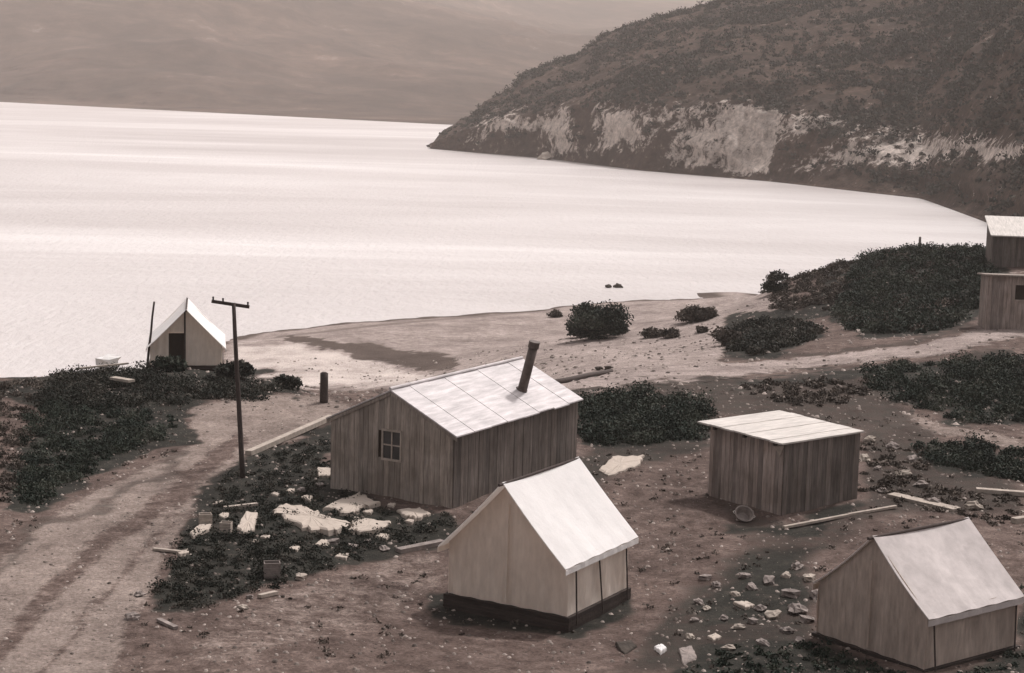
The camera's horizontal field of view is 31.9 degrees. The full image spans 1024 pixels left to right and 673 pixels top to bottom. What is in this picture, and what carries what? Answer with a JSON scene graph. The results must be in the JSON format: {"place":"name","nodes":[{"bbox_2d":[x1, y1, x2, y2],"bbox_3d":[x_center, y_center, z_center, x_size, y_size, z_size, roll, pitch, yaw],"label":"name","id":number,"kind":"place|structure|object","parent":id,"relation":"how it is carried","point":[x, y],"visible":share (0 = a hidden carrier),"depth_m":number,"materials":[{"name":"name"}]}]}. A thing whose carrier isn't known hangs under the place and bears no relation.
{"place":"outdoors","nodes":[
{"label":"outdoors","id":0,"kind":"place"},
{"bbox_2d":[0,394,349,672],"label":"road","id":1,"kind":"structure","parent":0,"point":[25,623],"depth_m":56.88,"materials":[{"name":"soil"}]},
{"bbox_2d":[152,547,182,552],"bbox_3d":[-10.895,6.771,56.745,1.057,0.094,0.130,5,9,21],"label":"plank","id":2,"kind":"object","parent":1,"relation":"on","point":[165,550],"visible":1,"depth_m":56.71,"materials":[{"name":"grey wood"}]},
{"bbox_2d":[0,0,711,124],"bbox_3d":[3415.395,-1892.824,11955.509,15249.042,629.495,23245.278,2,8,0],"label":"mountain","id":3,"kind":"structure","parent":0,"point":[449,62],"depth_m":1604.77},
{"bbox_2d":[0,102,986,377],"bbox_3d":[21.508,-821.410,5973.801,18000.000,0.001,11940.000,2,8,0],"label":"lake","id":4,"kind":"structure","parent":0,"point":[116,224],"depth_m":297.20,"materials":[{"name":"liquid"}]},
{"bbox_2d":[537,151,552,159],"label":"stone","id":5,"kind":"object","parent":4,"relation":"in","point":[547,155],"visible":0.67,"depth_m":569.76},
{"bbox_2d":[223,292,787,390],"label":"beach","id":6,"kind":"structure","parent":0,"point":[409,344],"depth_m":153.22,"materials":[{"name":"sand"}]},
{"bbox_2d":[105,272,1023,425],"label":"pebbles","id":7,"kind":"object","parent":6,"relation":"on","point":[698,387],"visible":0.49,"depth_m":102.77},
{"bbox_2d":[554,369,612,383],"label":"log","id":8,"kind":"object","parent":6,"relation":"on","point":[578,377],"visible":0.8,"depth_m":96.20,"materials":[{"name":"brown wood"}]},
{"bbox_2d":[564,299,633,339],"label":"bush","id":9,"kind":"object","parent":6,"relation":"on","point":[592,321],"visible":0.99,"depth_m":144.21,"materials":[{"name":"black plant"}]},
{"bbox_2d":[0,251,1023,672],"bbox_3d":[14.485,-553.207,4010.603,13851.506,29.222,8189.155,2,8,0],"label":"ground","id":10,"kind":"structure","parent":0,"point":[700,509],"depth_m":57.91,"materials":[{"name":"soil"}]},
{"bbox_2d":[0,376,52,501],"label":"scrub","id":11,"kind":"object","parent":10,"relation":"on","point":[8,440],"visible":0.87,"depth_m":74.33,"materials":[{"name":"brown plant"}]},
{"bbox_2d":[9,395,178,505],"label":"scrub","id":12,"kind":"object","parent":10,"relation":"on","point":[79,461],"visible":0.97,"depth_m":72.85,"materials":[{"name":"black plant"}]},
{"bbox_2d":[95,354,120,369],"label":"covered heap","id":13,"kind":"object","parent":10,"relation":"on","point":[106,359],"visible":0.59,"depth_m":92.28,"materials":[{"name":"white fabric"}]},
{"bbox_2d":[124,612,140,620],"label":"stone","id":14,"kind":"object","parent":10,"relation":"on","point":[130,616],"visible":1,"depth_m":49.49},
{"bbox_2d":[146,301,154,367],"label":"tent mast","id":15,"kind":"object","parent":10,"relation":"on","point":[150,337],"visible":0.8,"depth_m":91.21,"materials":[{"name":"brown wood"}]},
{"bbox_2d":[30,360,284,409],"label":"scrub","id":16,"kind":"object","parent":10,"relation":"on","point":[88,379],"visible":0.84,"depth_m":84.10,"materials":[{"name":"black plant"}]},
{"bbox_2d":[79,363,128,368],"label":"plank","id":17,"kind":"object","parent":16,"relation":"on","point":[97,366],"visible":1,"depth_m":87.46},
{"bbox_2d":[109,376,134,382],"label":"plank","id":18,"kind":"object","parent":16,"relation":"on","point":[122,379],"visible":1,"depth_m":84.35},
{"bbox_2d":[156,618,177,629],"bbox_3d":[-9.454,7.875,49.148,0.150,0.102,0.873,-6,11,-43],"label":"plank","id":19,"kind":"object","parent":10,"relation":"on","point":[167,623],"visible":1,"depth_m":49.08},
{"bbox_2d":[150,354,188,372],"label":"bush","id":20,"kind":"object","parent":10,"relation":"on","point":[169,363],"visible":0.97,"depth_m":89.04,"materials":[{"name":"black plant"}]},
{"bbox_2d":[176,548,188,556],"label":"flat rock","id":21,"kind":"object","parent":10,"relation":"on","point":[185,552],"visible":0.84,"depth_m":56.45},
{"bbox_2d":[146,297,225,370],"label":"tent","id":22,"kind":"object","parent":10,"relation":"on","point":[190,333],"depth_m":91.69,"materials":[{"name":"white fabric"}]},
{"bbox_2d":[190,524,211,538],"bbox_3d":[-10.279,6.562,59.080,0.496,0.469,1.769,2,8,5],"label":"flat rock","id":23,"kind":"object","parent":10,"relation":"on","point":[204,527],"visible":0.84,"depth_m":59.04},
{"bbox_2d":[199,512,211,523],"bbox_3d":[-10.261,6.117,59.983,0.420,0.398,0.324,-1,8,-17],"label":"crate","id":24,"kind":"object","parent":10,"relation":"on","point":[205,517],"visible":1,"depth_m":59.84,"materials":[{"name":"grey wood"}]},
{"bbox_2d":[219,521,232,532],"bbox_3d":[-9.414,6.281,58.974,0.380,0.362,0.296,2,8,6],"label":"crate","id":25,"kind":"object","parent":10,"relation":"on","point":[225,525],"visible":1,"depth_m":58.83,"materials":[{"name":"grey wood"}]},
{"bbox_2d":[211,297,249,477],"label":"utility pole","id":26,"kind":"object","parent":10,"relation":"on","point":[239,419],"visible":0.96,"depth_m":67.00,"materials":[{"name":"brown wood"}]},
{"bbox_2d":[212,359,256,379],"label":"bush","id":27,"kind":"object","parent":10,"relation":"on","point":[227,369],"visible":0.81,"depth_m":87.90,"materials":[{"name":"black plant"}]},
{"bbox_2d":[223,502,257,509],"bbox_3d":[-9.521,5.950,62.898,1.292,0.113,0.160,-4,10,-35],"label":"plank","id":28,"kind":"object","parent":10,"relation":"on","point":[245,505],"visible":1,"depth_m":62.90,"materials":[{"name":"grey wood"}]},
{"bbox_2d":[237,511,257,533],"bbox_3d":[-8.910,6.417,60.344,0.604,0.498,3.083,1,8,-4],"label":"flat rock","id":29,"kind":"object","parent":10,"relation":"on","point":[248,521],"visible":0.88,"depth_m":60.03,"materials":[{"name":"stone"}]},
{"bbox_2d":[257,590,278,597],"bbox_3d":[-7.183,7.587,52.734,0.160,0.177,0.811,6,9,30],"label":"plank","id":30,"kind":"object","parent":10,"relation":"on","point":[267,594],"visible":1,"depth_m":52.63,"materials":[{"name":"brown wood"}]},
{"bbox_2d":[263,560,280,578],"bbox_3d":[-7.339,7.123,54.812,0.500,0.470,0.380,0,8,-11],"label":"crate","id":31,"kind":"object","parent":10,"relation":"on","point":[271,568],"visible":1,"depth_m":54.64,"materials":[{"name":"wood"}]},
{"bbox_2d":[269,373,303,390],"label":"bush","id":32,"kind":"object","parent":10,"relation":"on","point":[286,381],"visible":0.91,"depth_m":87.77,"materials":[{"name":"black plant"}]},
{"bbox_2d":[245,415,330,455],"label":"plank","id":33,"kind":"object","parent":10,"relation":"on","point":[268,444],"visible":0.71,"depth_m":74.63,"materials":[{"name":"brown wood"}]},
{"bbox_2d":[295,573,306,580],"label":"stone","id":34,"kind":"object","parent":10,"relation":"on","point":[301,576],"visible":1,"depth_m":54.85,"materials":[{"name":"grey stone"}]},
{"bbox_2d":[147,436,458,609],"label":"weeds","id":35,"kind":"object","parent":10,"relation":"on","point":[181,575],"visible":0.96,"depth_m":58.60,"materials":[{"name":"black plant"}]},
{"bbox_2d":[272,503,353,535],"bbox_3d":[-7.149,6.362,61.463,1.859,0.500,4.275,-5,11,-40],"label":"flat rock","id":36,"kind":"object","parent":10,"relation":"on","point":[304,519],"visible":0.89,"depth_m":60.82,"materials":[{"name":"stone"}]},
{"bbox_2d":[320,372,327,402],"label":"post","id":37,"kind":"object","parent":10,"relation":"on","point":[323,387],"visible":0.91,"depth_m":83.14,"materials":[{"name":"brown wood"}]},
{"bbox_2d":[317,467,330,477],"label":"flat rock","id":38,"kind":"object","parent":10,"relation":"on","point":[325,472],"visible":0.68,"depth_m":68.05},
{"bbox_2d":[327,538,339,544],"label":"stone","id":39,"kind":"object","parent":10,"relation":"on","point":[333,541],"visible":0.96,"depth_m":58.79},
{"bbox_2d":[334,553,348,560],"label":"flat rock","id":40,"kind":"object","parent":10,"relation":"on","point":[340,556],"visible":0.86,"depth_m":57.38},
{"bbox_2d":[323,492,380,517],"bbox_3d":[-5.561,6.047,63.471,1.498,0.500,3.158,5,9,25],"label":"flat rock","id":41,"kind":"object","parent":10,"relation":"on","point":[346,505],"visible":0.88,"depth_m":62.99,"materials":[{"name":"stone"}]},
{"bbox_2d":[348,516,390,535],"bbox_3d":[-4.819,6.560,60.928,1.438,0.481,2.138,2,8,0],"label":"flat rock","id":42,"kind":"object","parent":10,"relation":"on","point":[363,526],"visible":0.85,"depth_m":60.52,"materials":[{"name":"stone"}]},
{"bbox_2d":[397,507,430,521],"bbox_3d":[-3.385,6.322,62.482,1.037,0.484,1.382,-3,9,-27],"label":"flat rock","id":43,"kind":"object","parent":10,"relation":"on","point":[417,514],"visible":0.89,"depth_m":62.26,"materials":[{"name":"stone"}]},
{"bbox_2d":[395,539,443,552],"bbox_3d":[-3.010,6.917,59.105,1.843,0.169,0.300,-5,10,-39],"label":"plank","id":44,"kind":"object","parent":10,"relation":"on","point":[420,546],"visible":0.86,"depth_m":58.94,"materials":[{"name":"wood"}]},
{"bbox_2d":[326,340,582,507],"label":"cabin","id":45,"kind":"object","parent":10,"relation":"on","point":[456,439],"visible":0.81,"depth_m":65.43,"materials":[{"name":"grey wood"}]},
{"bbox_2d":[381,428,401,462],"bbox_3d":[-4.325,3.921,64.594,0.860,1.160,0.103,6,9,30],"label":"window","id":46,"kind":"structure","parent":45,"relation":"in","point":[391,440],"depth_m":64.60,"materials":[{"name":"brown wood"}]},
{"bbox_2d":[0,369,1023,672],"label":"gravel","id":47,"kind":"structure","parent":10,"relation":"on","point":[1008,665],"depth_m":57.25,"materials":[{"name":"gravel"}]},
{"bbox_2d":[0,385,1023,672],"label":"grass tufts","id":48,"kind":"object","parent":10,"relation":"on","point":[388,653],"visible":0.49,"depth_m":59.22,"materials":[{"name":"brown plant"}]},
{"bbox_2d":[437,456,638,632],"bbox_3d":[0.833,6.221,53.271,4.377,4.650,4.790,6,9,30],"label":"tent","id":49,"kind":"object","parent":10,"relation":"on","point":[547,547],"depth_m":52.02,"materials":[{"name":"white fabric"}]},
{"bbox_2d":[546,309,562,317],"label":"bush","id":50,"kind":"object","parent":10,"relation":"on","point":[554,313],"visible":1,"depth_m":180.52,"materials":[{"name":"brown plant"}]},
{"bbox_2d":[565,324,581,336],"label":"bush","id":51,"kind":"object","parent":10,"relation":"on","point":[569,329],"visible":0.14,"depth_m":148.91,"materials":[{"name":"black plant"}]},
{"bbox_2d":[599,454,644,476],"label":"flat rock","id":52,"kind":"object","parent":10,"relation":"on","point":[614,465],"visible":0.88,"depth_m":70.80,"materials":[{"name":"stone"}]},
{"bbox_2d":[615,640,636,654],"bbox_3d":[3.176,8.660,48.968,0.552,0.439,1.255,0,8,-10],"label":"flat rock","id":53,"kind":"object","parent":10,"relation":"on","point":[625,647],"visible":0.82,"depth_m":48.98,"materials":[{"name":"stone"}]},
{"bbox_2d":[576,377,722,445],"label":"scrub","id":54,"kind":"object","parent":10,"relation":"on","point":[602,414],"visible":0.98,"depth_m":80.38,"materials":[{"name":"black plant"}]},
{"bbox_2d":[639,326,660,337],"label":"bush","id":55,"kind":"object","parent":10,"relation":"on","point":[649,332],"visible":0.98,"depth_m":141.51,"materials":[{"name":"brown plant"}]},
{"bbox_2d":[654,644,666,654],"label":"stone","id":56,"kind":"object","parent":10,"relation":"on","point":[660,649],"visible":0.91,"depth_m":48.61,"materials":[{"name":"white stone"}]},
{"bbox_2d":[659,327,680,337],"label":"bush","id":57,"kind":"object","parent":10,"relation":"on","point":[672,332],"visible":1,"depth_m":139.83,"materials":[{"name":"brown plant"}]},
{"bbox_2d":[678,646,696,664],"bbox_3d":[4.725,8.727,48.077,0.460,0.439,1.789,2,8,0],"label":"flat rock","id":58,"kind":"object","parent":10,"relation":"on","point":[687,654],"visible":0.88,"depth_m":48.04,"materials":[{"name":"stone"}]},
{"bbox_2d":[673,304,704,322],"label":"bush","id":59,"kind":"object","parent":10,"relation":"on","point":[690,314],"visible":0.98,"depth_m":146.21,"materials":[{"name":"brown plant"}]},
{"bbox_2d":[696,325,708,332],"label":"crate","id":60,"kind":"object","parent":10,"relation":"on","point":[701,329],"visible":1,"depth_m":139.81,"materials":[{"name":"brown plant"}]},
{"bbox_2d":[698,574,711,580],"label":"stone","id":61,"kind":"object","parent":10,"relation":"on","point":[705,577],"visible":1,"depth_m":55.72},
{"bbox_2d":[697,306,717,319],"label":"bush","id":62,"kind":"object","parent":10,"relation":"on","point":[710,312],"visible":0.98,"depth_m":146.37,"materials":[{"name":"brown plant"}]},
{"bbox_2d":[707,633,721,641],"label":"flat rock","id":63,"kind":"object","parent":10,"relation":"on","point":[714,637],"visible":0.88,"depth_m":49.79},
{"bbox_2d":[707,325,748,345],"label":"bush","id":64,"kind":"object","parent":10,"relation":"on","point":[723,336],"visible":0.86,"depth_m":121.42,"materials":[{"name":"brown plant"}]},
{"bbox_2d":[720,644,735,650],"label":"stone","id":65,"kind":"object","parent":10,"relation":"on","point":[729,647],"visible":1,"depth_m":48.63,"materials":[{"name":"grey stone"}]},
{"bbox_2d":[731,623,745,629],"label":"stone","id":66,"kind":"object","parent":10,"relation":"on","point":[739,626],"visible":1,"depth_m":50.72,"materials":[{"name":"grey stone"}]},
{"bbox_2d":[733,505,754,521],"bbox_3d":[8.147,6.301,63.061,0.817,0.280,0.697,13,48,-2],"label":"wash tub","id":67,"kind":"object","parent":10,"relation":"on","point":[743,513],"visible":1,"depth_m":63.15,"materials":[{"name":"metal"}]},
{"bbox_2d":[733,601,754,609],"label":"flat rock","id":68,"kind":"object","parent":10,"relation":"on","point":[745,605],"visible":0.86,"depth_m":52.94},
{"bbox_2d":[738,572,751,578],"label":"stone","id":69,"kind":"object","parent":10,"relation":"on","point":[744,575],"visible":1,"depth_m":55.77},
{"bbox_2d":[745,582,757,590],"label":"stone","id":70,"kind":"object","parent":10,"relation":"on","point":[750,586],"visible":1,"depth_m":54.62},
{"bbox_2d":[747,617,757,624],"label":"stone","id":71,"kind":"object","parent":10,"relation":"on","point":[752,620],"visible":1,"depth_m":51.46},
{"bbox_2d":[753,604,766,610],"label":"stone","id":72,"kind":"object","parent":10,"relation":"on","point":[760,607],"visible":1,"depth_m":52.62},
{"bbox_2d":[755,638,770,646],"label":"stone","id":73,"kind":"object","parent":10,"relation":"on","point":[762,642],"visible":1,"depth_m":48.94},
{"bbox_2d":[763,575,774,584],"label":"stone","id":74,"kind":"object","parent":10,"relation":"on","point":[768,579],"visible":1,"depth_m":55.29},
{"bbox_2d":[714,314,828,355],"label":"scrub","id":75,"kind":"object","parent":10,"relation":"on","point":[776,335],"visible":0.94,"depth_m":119.80,"materials":[{"name":"black plant"}]},
{"bbox_2d":[764,609,781,619],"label":"stone","id":76,"kind":"object","parent":10,"relation":"on","point":[773,614],"visible":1,"depth_m":52.00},
{"bbox_2d":[760,269,790,292],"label":"bush","id":77,"kind":"object","parent":10,"relation":"on","point":[774,277],"visible":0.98,"depth_m":151.51,"materials":[{"name":"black plant"}]},
{"bbox_2d":[698,410,863,515],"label":"shack","id":78,"kind":"structure","parent":10,"relation":"on","point":[780,462],"depth_m":64.97,"materials":[{"name":"grey wood"}]},
{"bbox_2d":[779,626,794,633],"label":"stone","id":79,"kind":"object","parent":10,"relation":"on","point":[787,630],"visible":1,"depth_m":50.24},
{"bbox_2d":[780,588,800,598],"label":"stone","id":80,"kind":"object","parent":10,"relation":"on","point":[791,593],"visible":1,"depth_m":53.99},
{"bbox_2d":[787,603,807,613],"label":"stone","id":81,"kind":"object","parent":10,"relation":"on","point":[796,608],"visible":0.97,"depth_m":52.31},
{"bbox_2d":[791,561,803,569],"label":"stone","id":82,"kind":"object","parent":10,"relation":"on","point":[797,565],"visible":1,"depth_m":56.99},
{"bbox_2d":[759,258,853,310],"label":"scrub","id":83,"kind":"object","parent":10,"relation":"on","point":[808,276],"visible":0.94,"depth_m":147.12,"materials":[{"name":"brown plant"}]},
{"bbox_2d":[799,614,814,622],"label":"stone","id":84,"kind":"object","parent":10,"relation":"on","point":[806,619],"visible":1,"depth_m":51.45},
{"bbox_2d":[803,573,815,581],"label":"stone","id":85,"kind":"object","parent":10,"relation":"on","point":[810,577],"visible":0.99,"depth_m":55.71,"materials":[{"name":"grey stone"}]},
{"bbox_2d":[738,376,886,406],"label":"scrub","id":86,"kind":"object","parent":10,"relation":"on","point":[791,394],"visible":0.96,"depth_m":87.72,"materials":[{"name":"brown plant"}]},
{"bbox_2d":[809,589,817,599],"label":"stone","id":87,"kind":"object","parent":10,"relation":"on","point":[813,594],"visible":0.45,"depth_m":53.91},
{"bbox_2d":[783,514,848,527],"bbox_3d":[10.679,6.470,62.845,3.026,0.166,0.140,-4,10,-33],"label":"plank","id":88,"kind":"object","parent":10,"relation":"on","point":[815,521],"visible":1,"depth_m":62.76,"materials":[{"name":"grey wood"}]},
{"bbox_2d":[682,584,1023,672],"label":"weeds","id":89,"kind":"object","parent":10,"relation":"on","point":[815,653],"visible":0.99,"depth_m":47.37,"materials":[{"name":"black plant"}]},
{"bbox_2d":[859,454,869,461],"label":"stone","id":90,"kind":"object","parent":10,"relation":"on","point":[863,457],"visible":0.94,"depth_m":73.09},
{"bbox_2d":[863,435,875,441],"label":"stone","id":91,"kind":"object","parent":10,"relation":"on","point":[868,438],"visible":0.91,"depth_m":76.53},
{"bbox_2d":[847,505,896,515],"bbox_3d":[12.909,6.232,64.204,2.218,0.171,0.140,-3,9,-29],"label":"plank","id":92,"kind":"object","parent":10,"relation":"on","point":[872,510],"visible":1,"depth_m":64.17,"materials":[{"name":"grey wood"}]},
{"bbox_2d":[885,441,898,448],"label":"stone","id":93,"kind":"object","parent":10,"relation":"on","point":[892,444],"visible":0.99,"depth_m":75.33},
{"bbox_2d":[895,469,911,476],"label":"stone","id":94,"kind":"object","parent":10,"relation":"on","point":[907,472],"visible":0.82,"depth_m":70.56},
{"bbox_2d":[907,454,917,461],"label":"stone","id":95,"kind":"object","parent":10,"relation":"on","point":[914,457],"visible":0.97,"depth_m":73.35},
{"bbox_2d":[828,241,1000,333],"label":"scrub","id":96,"kind":"object","parent":10,"relation":"on","point":[861,294],"visible":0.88,"depth_m":133.09,"materials":[{"name":"black plant"}]},
{"bbox_2d":[811,517,1023,672],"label":"tent","id":97,"kind":"object","parent":10,"relation":"on","point":[935,597],"depth_m":48.30,"materials":[{"name":"grey fabric"}]},
{"bbox_2d":[913,480,928,486],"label":"stone","id":98,"kind":"object","parent":10,"relation":"on","point":[920,483],"visible":0.98,"depth_m":68.89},
{"bbox_2d":[887,492,960,511],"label":"plank","id":99,"kind":"object","parent":10,"relation":"on","point":[921,501],"visible":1,"depth_m":65.72,"materials":[{"name":"brown wood"}]},
{"bbox_2d":[923,497,941,502],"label":"stone","id":100,"kind":"object","parent":10,"relation":"on","point":[933,499],"visible":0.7,"depth_m":65.71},
{"bbox_2d":[855,349,1023,424],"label":"scrub","id":101,"kind":"object","parent":10,"relation":"on","point":[1006,386],"visible":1,"depth_m":88.69,"materials":[{"name":"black plant"}]},
{"bbox_2d":[857,440,1022,524],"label":"weeds","id":102,"kind":"object","parent":10,"relation":"on","point":[901,481],"visible":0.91,"depth_m":67.95,"materials":[{"name":"brown plant"}]},
{"bbox_2d":[910,432,1023,482],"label":"scrub","id":103,"kind":"object","parent":10,"relation":"on","point":[963,458],"visible":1,"depth_m":73.59,"materials":[{"name":"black plant"}]},
{"bbox_2d":[963,500,983,509],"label":"stone","id":104,"kind":"object","parent":10,"relation":"on","point":[975,504],"visible":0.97,"depth_m":65.19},
{"bbox_2d":[976,487,1023,495],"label":"plank","id":105,"kind":"object","parent":10,"relation":"on","point":[999,491],"visible":1,"depth_m":67.99,"materials":[{"name":"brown wood"}]},
{"bbox_2d":[977,273,1023,329],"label":"hut","id":106,"kind":"object","parent":10,"relation":"on","point":[1008,300],"visible":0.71,"depth_m":109.85,"materials":[{"name":"grey wood"}]},
{"bbox_2d":[1014,285,1023,300],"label":"window","id":107,"kind":"structure","parent":106,"relation":"in","point":[1019,293],"depth_m":109.78,"materials":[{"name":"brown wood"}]},
{"bbox_2d":[985,215,1023,268],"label":"hut","id":108,"kind":"object","parent":10,"relation":"on","point":[1005,242],"visible":0.71,"depth_m":136.62,"materials":[{"name":"wood"}]},
{"bbox_2d":[1011,515,1023,523],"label":"plank","id":109,"kind":"object","parent":10,"relation":"on","point":[1017,519],"visible":1,"depth_m":63.36,"materials":[{"name":"brown wood"}]},
{"bbox_2d":[430,0,1023,222],"bbox_3d":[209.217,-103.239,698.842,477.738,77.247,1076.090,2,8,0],"label":"headland","id":110,"kind":"structure","parent":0,"point":[621,140],"depth_m":500.03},
{"bbox_2d":[426,0,1023,216],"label":"hillside scrub","id":111,"kind":"object","parent":110,"relation":"on","point":[961,43],"visible":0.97,"depth_m":514.47,"materials":[{"name":"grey plant"}]},
{"bbox_2d":[562,273,1023,393],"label":"shore road","id":112,"kind":"structure","parent":0,"point":[739,370],"depth_m":99.44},
{"bbox_2d":[835,398,1021,447],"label":"path","id":113,"kind":"structure","parent":0,"point":[876,412],"depth_m":80.96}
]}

